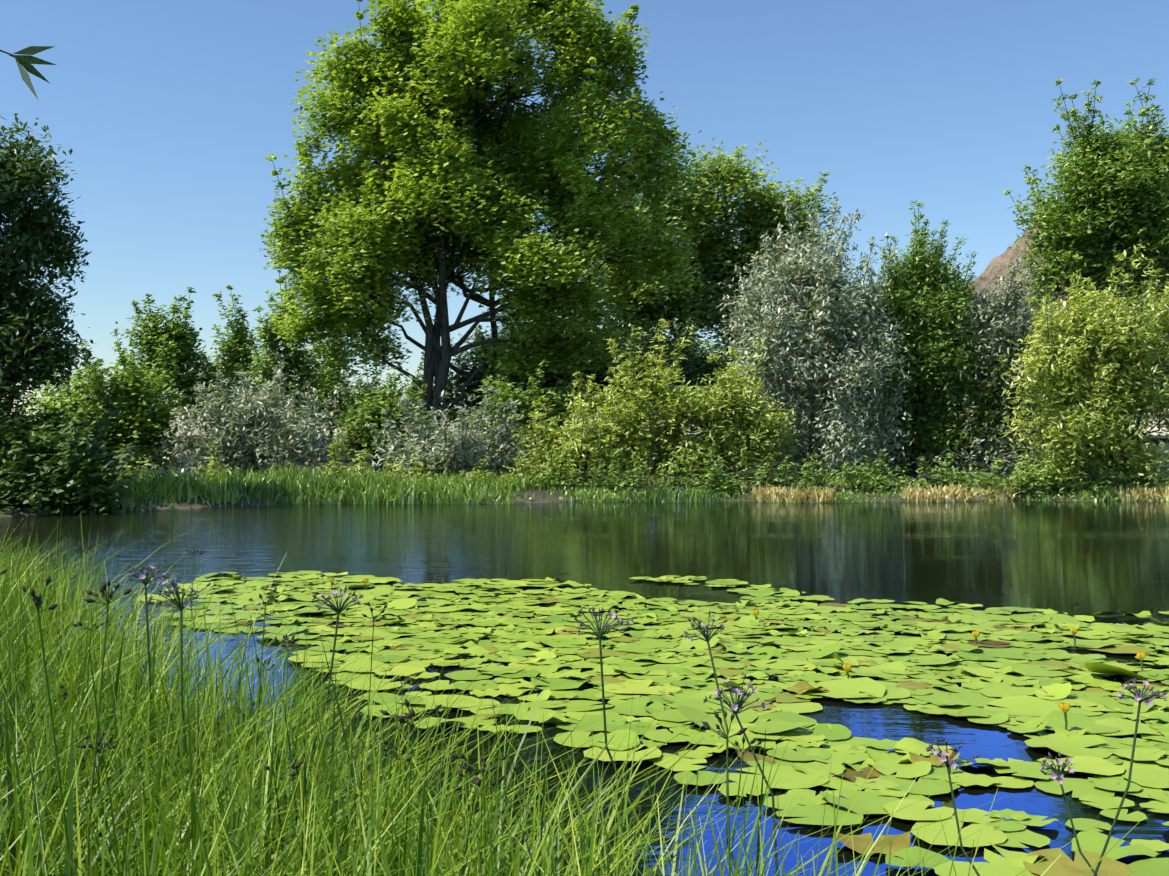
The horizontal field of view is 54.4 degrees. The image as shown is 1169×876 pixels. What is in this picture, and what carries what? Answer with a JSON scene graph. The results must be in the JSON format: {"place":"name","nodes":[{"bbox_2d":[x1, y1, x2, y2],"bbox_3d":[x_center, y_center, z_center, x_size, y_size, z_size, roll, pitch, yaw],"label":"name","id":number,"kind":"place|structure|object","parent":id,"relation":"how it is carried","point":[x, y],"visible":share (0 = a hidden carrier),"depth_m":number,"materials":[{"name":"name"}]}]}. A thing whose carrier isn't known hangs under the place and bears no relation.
{"place":"outdoors","nodes":[
{"label":"outdoors","id":0,"kind":"place"},
{"bbox_2d":[9,46,55,100],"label":"leaves","id":1,"kind":"object","parent":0,"point":[26,60],"visible":1,"depth_m":2.17,"materials":[{"name":"green plant"}]},
{"bbox_2d":[0,487,1158,875],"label":"grass","id":2,"kind":"structure","parent":0,"point":[152,815],"depth_m":1.85,"materials":[{"name":"green plant"}]},
{"bbox_2d":[0,500,1168,875],"bbox_3d":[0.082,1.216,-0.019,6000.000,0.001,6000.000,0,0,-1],"label":"pond water","id":3,"kind":"structure","parent":0,"point":[1080,558],"depth_m":10.35,"materials":[{"name":"blue liquid"}]},
{"bbox_2d":[329,577,333,589],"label":"water lily flower","id":4,"kind":"object","parent":3,"relation":"on","point":[331,579],"visible":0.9,"depth_m":9.08,"materials":[{"name":"yellow plant"}]},
{"bbox_2d":[363,578,368,589],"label":"water lily flower","id":5,"kind":"object","parent":3,"relation":"on","point":[365,580],"visible":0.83,"depth_m":9.01,"materials":[{"name":"yellow plant"}]},
{"bbox_2d":[561,606,643,875],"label":"flowering rush","id":6,"kind":"object","parent":3,"relation":"on","point":[600,633],"visible":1,"depth_m":2.16,"materials":[{"name":"green plant"}]},
{"bbox_2d":[137,571,1168,875],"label":"lily pads","id":7,"kind":"object","parent":3,"relation":"on","point":[689,683],"visible":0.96,"depth_m":5.60,"materials":[{"name":"green plant"}]},
{"bbox_2d":[683,609,738,874],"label":"flowering rush","id":8,"kind":"object","parent":3,"relation":"on","point":[706,636],"visible":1,"depth_m":2.20,"materials":[{"name":"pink plant"}]},
{"bbox_2d":[703,673,777,875],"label":"flowering rush","id":9,"kind":"object","parent":3,"relation":"on","point":[736,706],"visible":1,"depth_m":2.04,"materials":[{"name":"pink plant"}]},
{"bbox_2d":[752,610,758,619],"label":"water lily flower","id":10,"kind":"object","parent":3,"relation":"on","point":[755,613],"visible":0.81,"depth_m":7.40,"materials":[{"name":"yellow plant"}]},
{"bbox_2d":[843,663,851,677],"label":"water lily flower","id":11,"kind":"object","parent":3,"relation":"on","point":[847,667],"visible":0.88,"depth_m":5.65,"materials":[{"name":"yellow plant"}]},
{"bbox_2d":[941,749,954,773],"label":"water lily flower","id":12,"kind":"object","parent":3,"relation":"on","point":[950,752],"visible":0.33,"depth_m":4.06,"materials":[{"name":"yellow plant"}]},
{"bbox_2d":[926,740,979,875],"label":"flowering rush","id":13,"kind":"object","parent":3,"relation":"on","point":[950,762],"visible":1,"depth_m":2.05,"materials":[{"name":"pink plant"}]},
{"bbox_2d":[972,631,979,643],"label":"water lily flower","id":14,"kind":"object","parent":3,"relation":"on","point":[975,634],"visible":0.83,"depth_m":6.59,"materials":[{"name":"yellow plant"}]},
{"bbox_2d":[1059,702,1070,729],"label":"water lily flower","id":15,"kind":"object","parent":3,"relation":"on","point":[1064,707],"visible":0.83,"depth_m":4.66,"materials":[{"name":"yellow plant"}]},
{"bbox_2d":[1040,751,1097,875],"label":"flowering rush","id":16,"kind":"object","parent":3,"relation":"on","point":[1055,774],"visible":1,"depth_m":2.21,"materials":[{"name":"pink plant"}]},
{"bbox_2d":[1070,628,1077,649],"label":"water lily flower","id":17,"kind":"object","parent":3,"relation":"on","point":[1073,631],"visible":0.92,"depth_m":6.53,"materials":[{"name":"yellow plant"}]},
{"bbox_2d":[1093,677,1166,875],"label":"flowering rush","id":18,"kind":"object","parent":3,"relation":"on","point":[1140,696],"visible":1,"depth_m":2.05,"materials":[{"name":"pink plant"}]},
{"bbox_2d":[1136,652,1145,670],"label":"water lily flower","id":19,"kind":"object","parent":3,"relation":"on","point":[1141,656],"visible":0.83,"depth_m":5.81,"materials":[{"name":"yellow plant"}]},
{"bbox_2d":[0,435,1168,516],"bbox_3d":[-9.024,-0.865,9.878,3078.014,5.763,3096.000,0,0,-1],"label":"ground","id":20,"kind":"structure","parent":0,"point":[183,504],"depth_m":21.94,"materials":[{"name":"brown soil"}]},
{"bbox_2d":[0,113,95,464],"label":"dark tree","id":21,"kind":"object","parent":20,"relation":"on","point":[40,360],"depth_m":19.09,"materials":[{"name":"green plant"}]},
{"bbox_2d":[0,376,140,514],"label":"dark bush","id":22,"kind":"object","parent":20,"relation":"on","point":[80,493],"depth_m":18.28,"materials":[{"name":"green plant"}]},
{"bbox_2d":[19,336,197,477],"bbox_3d":[-10.717,-0.497,25.040,4.205,3.542,3.067,0,0,-1],"label":"shrub","id":23,"kind":"object","parent":20,"relation":"on","point":[126,427],"depth_m":24.75,"materials":[{"name":"green plant"}]},
{"bbox_2d":[127,564,167,740],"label":"flowering rush","id":24,"kind":"object","parent":20,"relation":"on","point":[147,572],"visible":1,"depth_m":2.22,"materials":[{"name":"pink plant"}]},
{"bbox_2d":[105,287,238,458],"bbox_3d":[-13.854,-2.006,37.916,4.664,6.370,3.095,0,0,-1],"label":"tree","id":25,"kind":"object","parent":20,"relation":"on","point":[188,354],"depth_m":37.49,"materials":[{"name":"green plant"}]},
{"bbox_2d":[147,578,210,798],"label":"flowering rush","id":26,"kind":"object","parent":20,"relation":"on","point":[180,605],"visible":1,"depth_m":2.08,"materials":[{"name":"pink plant"}]},
{"bbox_2d":[204,285,272,420],"bbox_3d":[-12.138,-2.114,39.625,2.935,6.566,2.572,0,0,-1],"label":"tree","id":27,"kind":"object","parent":20,"relation":"on","point":[230,365],"depth_m":39.60,"materials":[{"name":"green plant"}]},
{"bbox_2d":[145,352,350,477],"bbox_3d":[-7.240,-0.285,24.971,4.365,3.234,3.121,0,0,-1],"label":"silver bush","id":28,"kind":"object","parent":20,"relation":"on","point":[276,444],"depth_m":24.49,"materials":[{"name":"plant"}]},
{"bbox_2d":[238,266,330,457],"bbox_3d":[-10.385,-2.532,38.974,3.216,7.414,2.745,0,0,-1],"label":"tree","id":29,"kind":"object","parent":20,"relation":"on","point":[300,361],"depth_m":38.60,"materials":[{"name":"green plant"}]},
{"bbox_2d":[291,422,357,472],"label":"dead bush","id":30,"kind":"object","parent":20,"relation":"on","point":[340,448],"depth_m":25.25,"materials":[{"name":"green plant"}]},
{"bbox_2d":[298,332,369,459],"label":"tree","id":31,"kind":"object","parent":20,"relation":"on","point":[335,379],"depth_m":41.24,"materials":[{"name":"green plant"}]},
{"bbox_2d":[306,585,363,793],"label":"flowering rush","id":32,"kind":"object","parent":20,"relation":"on","point":[339,609],"visible":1,"depth_m":2.31,"materials":[{"name":"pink plant"}]},
{"bbox_2d":[109,441,562,486],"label":"bank shrubs","id":33,"kind":"object","parent":20,"relation":"on","point":[390,458],"depth_m":22.73,"materials":[{"name":"green plant"}]},
{"bbox_2d":[0,541,761,875],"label":"rushes","id":34,"kind":"object","parent":20,"relation":"on","point":[38,599],"visible":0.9,"depth_m":1.48,"materials":[{"name":"green plant"}]},
{"bbox_2d":[319,364,442,472],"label":"bush under tree","id":35,"kind":"object","parent":20,"relation":"on","point":[369,412],"depth_m":26.72,"materials":[{"name":"green plant"}]},
{"bbox_2d":[365,385,560,477],"bbox_3d":[-2.547,0.139,24.212,4.115,2.576,2.838,0,0,-28],"label":"bush under tree","id":36,"kind":"object","parent":20,"relation":"on","point":[469,455],"depth_m":23.86,"materials":[{"name":"plant"}]},
{"bbox_2d":[259,0,702,470],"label":"poplar tree","id":37,"kind":"object","parent":20,"relation":"on","point":[393,113],"depth_m":28.59,"materials":[{"name":"green plant"}]},
{"bbox_2d":[328,302,704,455],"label":"trees","id":38,"kind":"object","parent":20,"relation":"on","point":[469,390],"depth_m":33.34,"materials":[{"name":"green plant"}]},
{"bbox_2d":[456,357,602,462],"bbox_3d":[-1.360,-0.412,27.904,3.629,3.174,2.533,0,0,-1],"label":"bush under tree","id":39,"kind":"object","parent":20,"relation":"on","point":[504,393],"depth_m":27.54,"materials":[{"name":"green plant"}]},
{"bbox_2d":[509,318,693,484],"bbox_3d":[0.339,-0.441,24.092,3.964,4.141,3.121,0,0,-1],"label":"willow shrub","id":40,"kind":"object","parent":20,"relation":"on","point":[572,439],"depth_m":23.77,"materials":[{"name":"green plant"}]},
{"bbox_2d":[111,457,1168,504],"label":"reeds","id":41,"kind":"object","parent":20,"relation":"on","point":[297,485],"visible":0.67,"depth_m":21.48,"materials":[{"name":"green plant"}]},
{"bbox_2d":[561,129,744,456],"bbox_3d":[2.427,-4.688,40.349,6.968,11.774,5.700,0,0,-1],"label":"poplar tree","id":42,"kind":"object","parent":20,"relation":"on","point":[634,319],"depth_m":39.38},
{"bbox_2d":[628,337,799,483],"bbox_3d":[2.695,-0.258,24.100,3.748,3.666,2.646,0,0,-1],"label":"willow shrub","id":43,"kind":"object","parent":20,"relation":"on","point":[724,410],"depth_m":23.63,"materials":[{"name":"green plant"}]},
{"bbox_2d":[671,137,840,461],"bbox_3d":[5.930,-4.912,40.861,6.368,12.180,5.596,0,0,-1],"label":"poplar tree","id":44,"kind":"object","parent":20,"relation":"on","point":[774,214],"depth_m":39.81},
{"bbox_2d":[716,196,915,477],"bbox_3d":[5.007,-1.805,25.731,4.398,7.328,3.891,0,0,-1],"label":"silver willow","id":45,"kind":"object","parent":20,"relation":"on","point":[785,311],"depth_m":25.02,"materials":[{"name":"plant"}]},
{"bbox_2d":[529,443,1168,500],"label":"bank shrubs","id":46,"kind":"object","parent":20,"relation":"on","point":[856,472],"depth_m":22.54,"materials":[{"name":"green plant"}]},
{"bbox_2d":[659,308,1079,455],"bbox_3d":[9.129,-1.636,34.857,14.159,5.616,4.472,0,0,-1],"label":"hedge","id":47,"kind":"object","parent":20,"relation":"on","point":[721,363],"depth_m":34.66,"materials":[{"name":"green plant"}]},
{"bbox_2d":[831,200,1015,478],"bbox_3d":[7.915,-2.035,26.602,4.333,7.145,3.356,0,0,-1],"label":"tree","id":48,"kind":"object","parent":20,"relation":"on","point":[940,299],"depth_m":25.94,"materials":[{"name":"green plant"}]},
{"bbox_2d":[748,482,1168,502],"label":"dry grass","id":49,"kind":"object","parent":20,"relation":"on","point":[941,494],"visible":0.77,"depth_m":21.82,"materials":[{"name":"yellow plant"}]},
{"bbox_2d":[913,258,1063,479],"bbox_3d":[9.457,-1.469,26.110,3.375,5.300,3.160,0,0,-1],"label":"bush","id":50,"kind":"object","parent":20,"relation":"on","point":[989,315],"depth_m":25.73,"materials":[{"name":"green plant"}]},
{"bbox_2d":[998,241,1168,495],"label":"yellow bush","id":51,"kind":"object","parent":20,"relation":"on","point":[1096,429],"depth_m":22.58,"materials":[{"name":"plant"}]},
{"bbox_2d":[1002,77,1168,438],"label":"tall tree","id":52,"kind":"object","parent":20,"relation":"on","point":[1147,211],"depth_m":30.11,"materials":[{"name":"green plant"}]},
{"bbox_2d":[1059,451,1149,488],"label":"bare branches","id":53,"kind":"object","parent":20,"relation":"on","point":[1114,478],"visible":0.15,"depth_m":22.83,"materials":[{"name":"grey plant"}]},
{"bbox_2d":[0,0,1168,434],"label":"sky","id":54,"kind":"structure","parent":0,"point":[170,113],"materials":[{"name":"blue"}]},
{"bbox_2d":[91,475,1166,512],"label":"bank grass","id":55,"kind":"structure","parent":0,"point":[598,494],"depth_m":21.73,"materials":[{"name":"green plant"}]},
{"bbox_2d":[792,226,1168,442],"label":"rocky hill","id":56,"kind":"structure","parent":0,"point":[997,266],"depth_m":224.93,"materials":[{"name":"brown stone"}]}
]}

